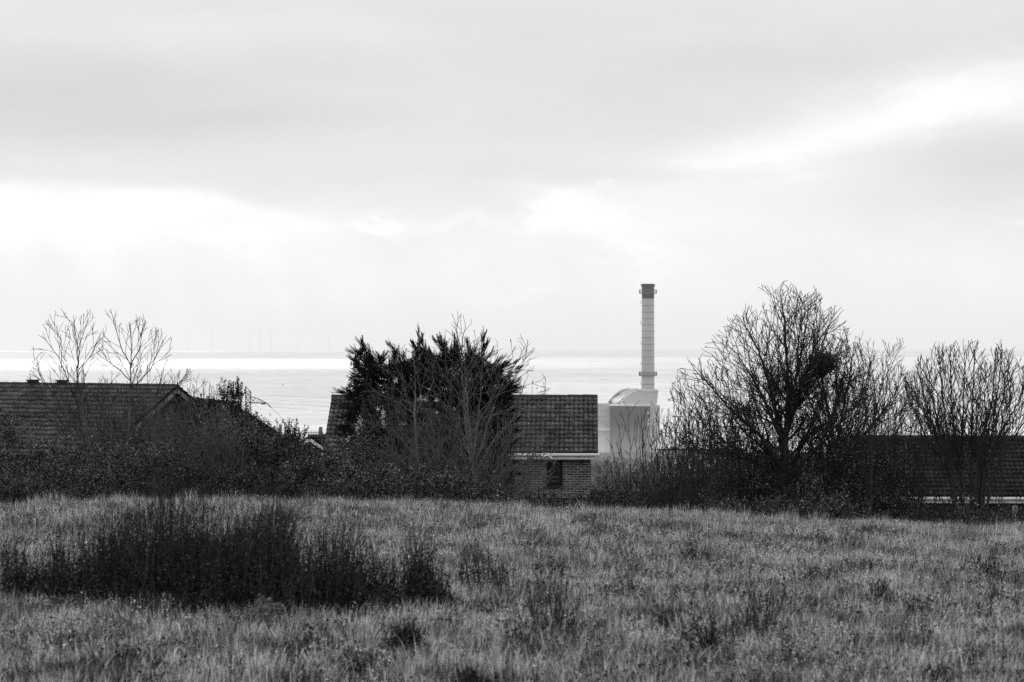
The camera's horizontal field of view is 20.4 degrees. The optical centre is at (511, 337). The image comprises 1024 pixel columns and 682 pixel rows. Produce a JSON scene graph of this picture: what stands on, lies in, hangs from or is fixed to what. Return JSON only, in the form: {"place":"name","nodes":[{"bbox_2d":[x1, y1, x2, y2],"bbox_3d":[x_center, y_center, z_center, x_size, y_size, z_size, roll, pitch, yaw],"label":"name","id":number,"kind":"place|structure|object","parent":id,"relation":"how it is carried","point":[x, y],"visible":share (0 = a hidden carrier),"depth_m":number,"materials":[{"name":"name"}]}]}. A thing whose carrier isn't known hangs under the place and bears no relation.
{"place":"outdoors","nodes":[
{"label":"outdoors","id":0,"kind":"place"},
{"bbox_2d":[0,350,1023,451],"bbox_3d":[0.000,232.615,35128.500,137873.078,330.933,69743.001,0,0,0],"label":"sea","id":1,"kind":"structure","parent":0,"point":[311,377],"depth_m":5657.62,"materials":[{"name":"liquid"}]},
{"bbox_2d":[205,323,217,350],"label":"wind turbine","id":2,"kind":"object","parent":1,"relation":"on","point":[211,337],"visible":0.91,"depth_m":19497.11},
{"bbox_2d":[252,324,266,351],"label":"wind turbine","id":3,"kind":"object","parent":1,"relation":"on","point":[260,331],"visible":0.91,"depth_m":16996.76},
{"bbox_2d":[267,325,278,351],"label":"wind turbine","id":4,"kind":"object","parent":1,"relation":"on","point":[271,337],"visible":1,"depth_m":17496.62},
{"bbox_2d":[290,323,302,351],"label":"wind turbine","id":5,"kind":"object","parent":1,"relation":"on","point":[297,337],"visible":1,"depth_m":16497.02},
{"bbox_2d":[322,326,336,352],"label":"wind turbine","id":6,"kind":"object","parent":1,"relation":"on","point":[328,339],"visible":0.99,"depth_m":15497.16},
{"bbox_2d":[539,326,554,352],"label":"wind turbine","id":7,"kind":"object","parent":1,"relation":"on","point":[549,338],"visible":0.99,"depth_m":15496.83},
{"bbox_2d":[0,452,1023,681],"bbox_3d":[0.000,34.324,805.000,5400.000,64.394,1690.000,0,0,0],"label":"ground","id":8,"kind":"structure","parent":0,"point":[625,454],"depth_m":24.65,"materials":[{"name":"plant"}]},
{"bbox_2d":[0,530,57,600],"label":"weed thicket","id":9,"kind":"object","parent":8,"relation":"on","point":[19,574],"visible":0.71,"depth_m":28.29,"materials":[{"name":"black plant"}]},
{"bbox_2d":[0,381,78,499],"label":"leafy shrub","id":10,"kind":"object","parent":8,"relation":"on","point":[12,441],"visible":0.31,"depth_m":59.95,"materials":[{"name":"grey plant"}]},
{"bbox_2d":[29,538,80,599],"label":"weed thicket","id":11,"kind":"object","parent":8,"relation":"on","point":[66,560],"visible":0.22,"depth_m":28.49,"materials":[{"name":"black plant"}]},
{"bbox_2d":[0,459,112,505],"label":"leafy shrub","id":12,"kind":"object","parent":8,"relation":"on","point":[6,496],"visible":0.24,"depth_m":50.83,"materials":[{"name":"grey plant"}]},
{"bbox_2d":[27,309,109,496],"bbox_3d":[-9.245,1.700,58.951,1.879,4.606,1.526,0,0,19],"label":"bare sapling","id":13,"kind":"object","parent":8,"relation":"on","point":[78,388],"visible":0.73,"depth_m":59.03,"materials":[{"name":"grey plant"}]},
{"bbox_2d":[46,628,94,651],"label":"leafy weed","id":14,"kind":"object","parent":8,"relation":"on","point":[87,636],"visible":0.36,"depth_m":23.61,"materials":[{"name":"grey plant"}]},
{"bbox_2d":[36,494,152,604],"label":"weed thicket","id":15,"kind":"object","parent":8,"relation":"on","point":[75,578],"visible":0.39,"depth_m":28.07,"materials":[{"name":"black plant"}]},
{"bbox_2d":[0,379,205,493],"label":"house","id":16,"kind":"structure","parent":8,"relation":"on","point":[17,392],"depth_m":88.53,"materials":[{"name":"brick"}]},
{"bbox_2d":[0,421,208,500],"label":"leafy shrub","id":17,"kind":"object","parent":8,"relation":"on","point":[109,459],"visible":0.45,"depth_m":54.66,"materials":[{"name":"grey plant"}]},
{"bbox_2d":[33,387,195,499],"bbox_3d":[-7.937,2.430,57.055,3.310,2.905,1.714,0,0,0],"label":"bare shrub","id":18,"kind":"object","parent":8,"relation":"on","point":[118,421],"visible":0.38,"depth_m":56.91,"materials":[{"name":"plant"}]},
{"bbox_2d":[81,365,167,492],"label":"bare shrub","id":19,"kind":"object","parent":8,"relation":"on","point":[123,410],"visible":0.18,"depth_m":62.97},
{"bbox_2d":[83,310,193,473],"bbox_3d":[-7.601,1.664,57.767,2.347,4.512,1.550,0,0,0],"label":"bare sapling","id":20,"kind":"object","parent":8,"relation":"on","point":[131,363],"visible":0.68,"depth_m":57.90,"materials":[{"name":"grey plant"}]},
{"bbox_2d":[113,638,165,670],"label":"weed thicket","id":21,"kind":"object","parent":8,"relation":"on","point":[127,651],"visible":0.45,"depth_m":22.02,"materials":[{"name":"grey plant"}]},
{"bbox_2d":[77,455,250,611],"bbox_3d":[-3.413,1.932,28.012,1.624,1.582,2.882,0,0,0],"label":"weed thicket","id":22,"kind":"object","parent":8,"relation":"on","point":[149,571],"visible":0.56,"depth_m":27.38,"materials":[{"name":"black plant"}]},
{"bbox_2d":[171,622,180,635],"bbox_3d":[-2.905,2.543,24.581,0.100,0.171,0.008,0,0,0],"label":"dead leaf blade","id":23,"kind":"object","parent":8,"relation":"on","point":[179,627],"visible":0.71,"depth_m":24.58,"materials":[{"name":"plant"}]},
{"bbox_2d":[99,400,258,498],"bbox_3d":[-6.997,2.899,59.984,3.982,3.269,4.011,0,0,0],"label":"leafy shrub","id":24,"kind":"object","parent":8,"relation":"on","point":[207,422],"visible":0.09,"depth_m":59.67,"materials":[{"name":"grey plant"}]},
{"bbox_2d":[136,391,250,498],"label":"bare shrub","id":25,"kind":"object","parent":8,"relation":"on","point":[207,455],"visible":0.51,"depth_m":56.38,"materials":[{"name":"plant"}]},
{"bbox_2d":[162,374,241,483],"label":"bare shrub","id":26,"kind":"object","parent":8,"relation":"on","point":[194,392],"visible":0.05,"depth_m":63.93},
{"bbox_2d":[175,375,270,494],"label":"leafy shrub","id":27,"kind":"object","parent":8,"relation":"on","point":[237,394],"visible":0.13,"depth_m":61.87,"materials":[{"name":"grey plant"}]},
{"bbox_2d":[92,451,354,501],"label":"leafy shrub","id":28,"kind":"object","parent":8,"relation":"on","point":[237,486],"visible":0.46,"depth_m":51.71,"materials":[{"name":"grey plant"}]},
{"bbox_2d":[162,570,289,617],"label":"weed thicket","id":29,"kind":"object","parent":8,"relation":"on","point":[208,602],"visible":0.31,"depth_m":26.04,"materials":[{"name":"black plant"}]},
{"bbox_2d":[213,648,248,674],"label":"leafy weed","id":30,"kind":"object","parent":8,"relation":"on","point":[229,660],"visible":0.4,"depth_m":22.15,"materials":[{"name":"grey plant"}]},
{"bbox_2d":[156,466,319,608],"bbox_3d":[-2.636,1.971,27.459,1.580,1.445,2.724,0,0,0],"label":"weed thicket","id":31,"kind":"object","parent":8,"relation":"on","point":[181,578],"visible":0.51,"depth_m":26.71,"materials":[{"name":"black plant"}]},
{"bbox_2d":[183,400,321,498],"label":"leafy shrub","id":32,"kind":"object","parent":8,"relation":"on","point":[253,444],"visible":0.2,"depth_m":57.57,"materials":[{"name":"grey plant"}]},
{"bbox_2d":[245,386,270,413],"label":"lattice crane","id":33,"kind":"object","parent":8,"relation":"on","point":[250,398],"visible":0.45,"depth_m":699.93,"materials":[{"name":"metal"}]},
{"bbox_2d":[194,398,329,483],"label":"house","id":34,"kind":"structure","parent":8,"relation":"on","point":[266,426],"depth_m":94.78,"materials":[{"name":"brick"}]},
{"bbox_2d":[242,589,284,625],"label":"leafy weed","id":35,"kind":"object","parent":8,"relation":"on","point":[260,607],"visible":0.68,"depth_m":25.24,"materials":[{"name":"grey plant"}]},
{"bbox_2d":[259,418,310,498],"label":"leafy shrub","id":36,"kind":"object","parent":8,"relation":"on","point":[285,440],"visible":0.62,"depth_m":56.80,"materials":[{"name":"grey plant"}]},
{"bbox_2d":[208,483,383,620],"bbox_3d":[-2.004,2.038,26.782,1.579,1.278,2.493,0,0,0],"label":"weed thicket","id":37,"kind":"object","parent":8,"relation":"on","point":[331,589],"visible":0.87,"depth_m":26.25,"materials":[{"name":"black plant"}]},
{"bbox_2d":[288,627,328,660],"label":"leafy weed","id":38,"kind":"object","parent":8,"relation":"on","point":[305,639],"visible":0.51,"depth_m":23.25,"materials":[{"name":"grey plant"}]},
{"bbox_2d":[294,605,328,620],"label":"leafy weed","id":39,"kind":"object","parent":8,"relation":"on","point":[308,610],"visible":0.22,"depth_m":25.55,"materials":[{"name":"grey plant"}]},
{"bbox_2d":[304,434,325,455],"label":"house","id":40,"kind":"structure","parent":8,"relation":"on","point":[318,440],"depth_m":120.00,"materials":[{"name":"brick"}]},
{"bbox_2d":[305,429,323,435],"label":"television aerial","id":41,"kind":"object","parent":40,"relation":"on","point":[313,432],"visible":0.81,"depth_m":115.99,"materials":[{"name":"metal"}]},
{"bbox_2d":[277,426,385,498],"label":"leafy shrub","id":42,"kind":"object","parent":8,"relation":"on","point":[325,463],"visible":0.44,"depth_m":55.65,"materials":[{"name":"grey plant"}]},
{"bbox_2d":[337,653,375,678],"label":"leafy weed","id":43,"kind":"object","parent":8,"relation":"on","point":[359,666],"visible":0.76,"depth_m":22.05,"materials":[{"name":"grey plant"}]},
{"bbox_2d":[339,545,409,613],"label":"weed thicket","id":44,"kind":"object","parent":8,"relation":"on","point":[379,588],"visible":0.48,"depth_m":27.01,"materials":[{"name":"black plant"}]},
{"bbox_2d":[347,345,442,483],"bbox_3d":[-2.296,1.960,55.990,1.935,3.694,1.398,0,0,0],"label":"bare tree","id":45,"kind":"object","parent":8,"relation":"on","point":[414,414],"visible":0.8,"depth_m":55.99,"materials":[{"name":"grey plant"}]},
{"bbox_2d":[376,613,430,657],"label":"weed thicket","id":46,"kind":"object","parent":8,"relation":"on","point":[408,634],"visible":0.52,"depth_m":23.22,"materials":[{"name":"black plant"}]},
{"bbox_2d":[312,450,526,505],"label":"leafy shrub","id":47,"kind":"object","parent":8,"relation":"on","point":[366,481],"visible":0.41,"depth_m":52.63,"materials":[{"name":"grey plant"}]},
{"bbox_2d":[391,514,460,610],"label":"weed thicket","id":48,"kind":"object","parent":8,"relation":"on","point":[418,586],"visible":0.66,"depth_m":27.37,"materials":[{"name":"black plant"}]},
{"bbox_2d":[337,377,517,504],"bbox_3d":[-1.852,2.720,59.968,3.975,3.907,3.492,0,0,0],"label":"leafy shrub","id":49,"kind":"object","parent":8,"relation":"on","point":[392,433],"visible":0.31,"depth_m":59.83,"materials":[{"name":"grey plant"}]},
{"bbox_2d":[329,323,527,502],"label":"conifer","id":50,"kind":"object","parent":8,"relation":"on","point":[368,370],"visible":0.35,"depth_m":65.42,"materials":[{"name":"black plant"}]},
{"bbox_2d":[422,522,439,553],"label":"weed thicket","id":51,"kind":"object","parent":8,"relation":"on","point":[432,536],"visible":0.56,"depth_m":34.35,"materials":[{"name":"grey plant"}]},
{"bbox_2d":[321,394,599,507],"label":"house","id":52,"kind":"structure","parent":8,"relation":"on","point":[573,439],"depth_m":87.18,"materials":[{"name":"tile"}]},
{"bbox_2d":[547,459,563,487],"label":"window","id":53,"kind":"structure","parent":52,"relation":"in","point":[559,474],"depth_m":86.86,"materials":[{"name":"black glass"}]},
{"bbox_2d":[359,407,564,505],"bbox_3d":[-0.992,2.458,53.998,4.035,2.279,1.947,0,0,0],"label":"bare shrub","id":54,"kind":"object","parent":8,"relation":"on","point":[485,466],"visible":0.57,"depth_m":53.85,"materials":[{"name":"plant"}]},
{"bbox_2d":[378,313,558,496],"bbox_3d":[-0.877,1.710,56.976,3.659,4.513,2.199,0,0,0],"label":"bare tree","id":55,"kind":"object","parent":8,"relation":"on","point":[464,392],"visible":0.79,"depth_m":57.00,"materials":[{"name":"grey plant"}]},
{"bbox_2d":[443,662,504,681],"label":"weed thicket","id":56,"kind":"object","parent":8,"relation":"on","point":[473,673],"visible":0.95,"depth_m":20.83,"materials":[{"name":"black plant"}]},
{"bbox_2d":[443,525,523,595],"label":"weed thicket","id":57,"kind":"object","parent":8,"relation":"on","point":[479,573],"visible":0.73,"depth_m":28.89,"materials":[{"name":"black plant"}]},
{"bbox_2d":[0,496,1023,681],"bbox_3d":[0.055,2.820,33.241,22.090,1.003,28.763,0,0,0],"label":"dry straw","id":58,"kind":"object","parent":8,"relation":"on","point":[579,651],"visible":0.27,"depth_m":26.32,"materials":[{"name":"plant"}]},
{"bbox_2d":[0,495,1023,681],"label":"dark weeds","id":59,"kind":"object","parent":8,"relation":"on","point":[566,565],"visible":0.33,"depth_m":26.63,"materials":[{"name":"plant"}]},
{"bbox_2d":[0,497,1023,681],"bbox_3d":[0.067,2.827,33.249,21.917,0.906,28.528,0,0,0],"label":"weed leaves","id":60,"kind":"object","parent":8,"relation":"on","point":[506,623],"visible":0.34,"depth_m":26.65,"materials":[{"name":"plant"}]},
{"bbox_2d":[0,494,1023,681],"bbox_3d":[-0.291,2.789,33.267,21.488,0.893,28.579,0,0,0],"label":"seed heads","id":61,"kind":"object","parent":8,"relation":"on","point":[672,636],"visible":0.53,"depth_m":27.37,"materials":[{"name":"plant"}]},
{"bbox_2d":[497,620,540,652],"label":"leafy weed","id":62,"kind":"object","parent":8,"relation":"on","point":[515,633],"visible":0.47,"depth_m":23.59,"materials":[{"name":"grey plant"}]},
{"bbox_2d":[524,550,569,576],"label":"leafy weed","id":63,"kind":"object","parent":8,"relation":"on","point":[552,566],"visible":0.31,"depth_m":31.44,"materials":[{"name":"grey plant"}]},
{"bbox_2d":[514,560,595,640],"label":"weed thicket","id":64,"kind":"object","parent":8,"relation":"on","point":[559,617],"visible":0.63,"depth_m":24.40,"materials":[{"name":"grey plant"}]},
{"bbox_2d":[560,659,612,679],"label":"leafy weed","id":65,"kind":"object","parent":8,"relation":"on","point":[581,663],"visible":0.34,"depth_m":21.80,"materials":[{"name":"grey plant"}]},
{"bbox_2d":[500,476,679,512],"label":"leafy shrub","id":66,"kind":"object","parent":8,"relation":"on","point":[622,501],"visible":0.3,"depth_m":53.84,"materials":[{"name":"grey plant"}]},
{"bbox_2d":[597,570,635,594],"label":"leafy weed","id":67,"kind":"object","parent":8,"relation":"on","point":[617,583],"visible":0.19,"depth_m":28.91,"materials":[{"name":"grey plant"}]},
{"bbox_2d":[598,388,659,451],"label":"power station","id":68,"kind":"object","parent":8,"relation":"on","point":[614,407],"visible":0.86,"depth_m":1666.00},
{"bbox_2d":[639,284,656,389],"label":"power station chimney","id":69,"kind":"object","parent":68,"relation":"on","point":[647,373],"visible":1,"depth_m":1686.70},
{"bbox_2d":[593,400,691,510],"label":"bare shrub","id":70,"kind":"object","parent":8,"relation":"on","point":[630,485],"visible":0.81,"depth_m":56.89,"materials":[{"name":"plant"}]},
{"bbox_2d":[590,489,695,509],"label":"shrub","id":71,"kind":"object","parent":8,"relation":"on","point":[600,495],"visible":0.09,"depth_m":83.99,"materials":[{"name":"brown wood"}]},
{"bbox_2d":[591,453,707,497],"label":"leafy shrub","id":72,"kind":"object","parent":8,"relation":"on","point":[599,483],"visible":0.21,"depth_m":104.83,"materials":[{"name":"grey plant"}]},
{"bbox_2d":[634,658,676,680],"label":"leafy weed","id":73,"kind":"object","parent":8,"relation":"on","point":[656,670],"visible":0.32,"depth_m":21.64,"materials":[{"name":"grey plant"}]},
{"bbox_2d":[595,442,737,513],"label":"leafy shrub","id":74,"kind":"object","parent":8,"relation":"on","point":[692,483],"visible":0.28,"depth_m":57.78,"materials":[{"name":"plant"}]},
{"bbox_2d":[649,608,685,631],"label":"leafy weed","id":75,"kind":"object","parent":8,"relation":"on","point":[661,620],"visible":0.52,"depth_m":25.92,"materials":[{"name":"grey plant"}]},
{"bbox_2d":[644,389,737,512],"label":"bare shrub","id":76,"kind":"object","parent":8,"relation":"on","point":[686,437],"visible":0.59,"depth_m":59.00,"materials":[{"name":"plant"}]},
{"bbox_2d":[679,542,711,567],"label":"leafy weed","id":77,"kind":"object","parent":8,"relation":"on","point":[693,555],"visible":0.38,"depth_m":34.68,"materials":[{"name":"grey plant"}]},
{"bbox_2d":[656,447,747,497],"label":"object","id":78,"kind":"structure","parent":8,"relation":"on","point":[679,458],"depth_m":159.20,"materials":[{"name":"brick"}]},
{"bbox_2d":[672,569,740,657],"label":"weed thicket","id":79,"kind":"object","parent":8,"relation":"on","point":[711,637],"visible":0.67,"depth_m":23.31,"materials":[{"name":"grey plant"}]},
{"bbox_2d":[591,450,840,506],"bbox_3d":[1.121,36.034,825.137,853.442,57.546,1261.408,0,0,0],"label":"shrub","id":80,"kind":"object","parent":8,"relation":"on","point":[595,463],"visible":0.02,"depth_m":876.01,"materials":[{"name":"plant"}]},
{"bbox_2d":[656,386,779,511],"bbox_3d":[4.563,2.964,62.883,2.770,3.806,2.146,0,0,0],"label":"bare shrub","id":81,"kind":"object","parent":8,"relation":"on","point":[694,469],"visible":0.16,"depth_m":62.79,"materials":[{"name":"plant"}]},
{"bbox_2d":[728,575,787,644],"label":"weed thicket","id":82,"kind":"object","parent":8,"relation":"on","point":[755,616],"visible":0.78,"depth_m":25.15,"materials":[{"name":"grey plant"}]},
{"bbox_2d":[694,439,823,518],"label":"leafy shrub","id":83,"kind":"object","parent":8,"relation":"on","point":[760,474],"visible":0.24,"depth_m":61.66,"materials":[{"name":"black plant"}]},
{"bbox_2d":[660,280,877,512],"bbox_3d":[5.409,1.667,59.954,4.564,5.756,2.950,0,0,0],"label":"bare tree","id":84,"kind":"object","parent":8,"relation":"on","point":[795,401],"visible":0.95,"depth_m":59.81,"materials":[{"name":"black plant"}]},
{"bbox_2d":[805,347,852,379],"bbox_3d":[6.626,0.531,59.651,1.033,0.698,0.951,0,0,44],"label":"bird nest","id":85,"kind":"object","parent":84,"relation":"in","point":[827,360],"visible":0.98,"depth_m":59.56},
{"bbox_2d":[701,416,851,516],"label":"bare shrub","id":86,"kind":"object","parent":8,"relation":"on","point":[802,491],"visible":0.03,"depth_m":63.82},
{"bbox_2d":[757,575,814,613],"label":"leafy weed","id":87,"kind":"object","parent":8,"relation":"on","point":[783,597],"visible":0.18,"depth_m":28.01,"materials":[{"name":"grey plant"}]},
{"bbox_2d":[671,472,926,523],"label":"leafy shrub","id":88,"kind":"object","parent":8,"relation":"on","point":[832,509],"visible":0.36,"depth_m":52.82,"materials":[{"name":"black plant"}]},
{"bbox_2d":[799,567,829,583],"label":"weed thicket","id":89,"kind":"object","parent":8,"relation":"on","point":[815,574],"visible":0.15,"depth_m":32.18,"materials":[{"name":"grey plant"}]},
{"bbox_2d":[782,324,922,507],"bbox_3d":[7.429,2.254,62.160,3.238,5.254,2.265,0,0,0],"label":"bare tree","id":90,"kind":"object","parent":8,"relation":"on","point":[868,392],"visible":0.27,"depth_m":61.96,"materials":[{"name":"grey plant"}]},
{"bbox_2d":[835,618,875,650],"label":"leafy weed","id":91,"kind":"object","parent":8,"relation":"on","point":[842,632],"visible":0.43,"depth_m":24.59,"materials":[{"name":"grey plant"}]},
{"bbox_2d":[788,421,935,523],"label":"leafy shrub","id":92,"kind":"object","parent":8,"relation":"on","point":[847,480],"visible":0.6,"depth_m":59.59,"materials":[{"name":"black plant"}]},
{"bbox_2d":[842,333,911,516],"bbox_3d":[7.458,2.137,57.968,1.163,4.559,1.329,0,0,-39],"label":"bare sapling","id":93,"kind":"object","parent":8,"relation":"on","point":[870,474],"visible":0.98,"depth_m":58.00,"materials":[{"name":"grey plant"}]},
{"bbox_2d":[864,576,894,603],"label":"leafy weed","id":94,"kind":"object","parent":8,"relation":"on","point":[882,590],"visible":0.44,"depth_m":29.39,"materials":[{"name":"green plant"}]},
{"bbox_2d":[832,381,937,523],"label":"bare shrub","id":95,"kind":"object","parent":8,"relation":"on","point":[911,447],"visible":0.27,"depth_m":60.91,"materials":[{"name":"plant"}]},
{"bbox_2d":[903,586,935,617],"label":"weed thicket","id":96,"kind":"object","parent":8,"relation":"on","point":[922,609],"visible":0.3,"depth_m":27.54,"materials":[{"name":"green plant"}]},
{"bbox_2d":[842,435,1023,525],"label":"house","id":97,"kind":"structure","parent":8,"relation":"on","point":[1010,495],"depth_m":85.39,"materials":[{"name":"brick"}]},
{"bbox_2d":[925,609,953,619],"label":"weed thicket","id":98,"kind":"object","parent":8,"relation":"on","point":[944,614],"visible":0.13,"depth_m":27.49,"materials":[{"name":"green plant"}]},
{"bbox_2d":[918,660,975,681],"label":"weed thicket","id":99,"kind":"object","parent":8,"relation":"on","point":[932,672],"visible":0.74,"depth_m":20.74,"materials":[{"name":"black plant"}]},
{"bbox_2d":[890,339,1023,524],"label":"bare tree","id":100,"kind":"object","parent":8,"relation":"on","point":[942,444],"visible":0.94,"depth_m":58.02,"materials":[{"name":"grey plant"}]},
{"bbox_2d":[893,486,1023,527],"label":"leafy shrub","id":101,"kind":"object","parent":8,"relation":"on","point":[961,517],"visible":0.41,"depth_m":53.94,"materials":[{"name":"black plant"}]},
{"bbox_2d":[902,411,1023,523],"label":"bare shrub","id":102,"kind":"object","parent":8,"relation":"on","point":[949,499],"visible":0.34,"depth_m":62.13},
{"bbox_2d":[966,595,995,624],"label":"leafy weed","id":103,"kind":"object","parent":8,"relation":"on","point":[990,611],"visible":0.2,"depth_m":26.69,"materials":[{"name":"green plant"}]},
{"bbox_2d":[964,541,1021,584],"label":"leafy weed","id":104,"kind":"object","parent":8,"relation":"on","point":[989,568],"visible":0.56,"depth_m":31.94,"materials":[{"name":"black plant"}]},
{"bbox_2d":[994,644,1023,671],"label":"weed thicket","id":105,"kind":"object","parent":8,"relation":"on","point":[1000,653],"visible":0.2,"depth_m":22.19,"materials":[{"name":"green plant"}]},
{"bbox_2d":[1012,506,1017,521],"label":"garden post","id":106,"kind":"object","parent":8,"relation":"on","point":[1013,507],"visible":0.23,"depth_m":73.95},
{"bbox_2d":[0,0,1023,349],"label":"sky","id":107,"kind":"structure","parent":0,"point":[374,166],"materials":[{"name":"white"}]},
{"bbox_2d":[1,483,1023,542],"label":"tall grass","id":108,"kind":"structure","parent":0,"point":[998,530],"depth_m":42.50,"materials":[{"name":"plant"}]}
]}

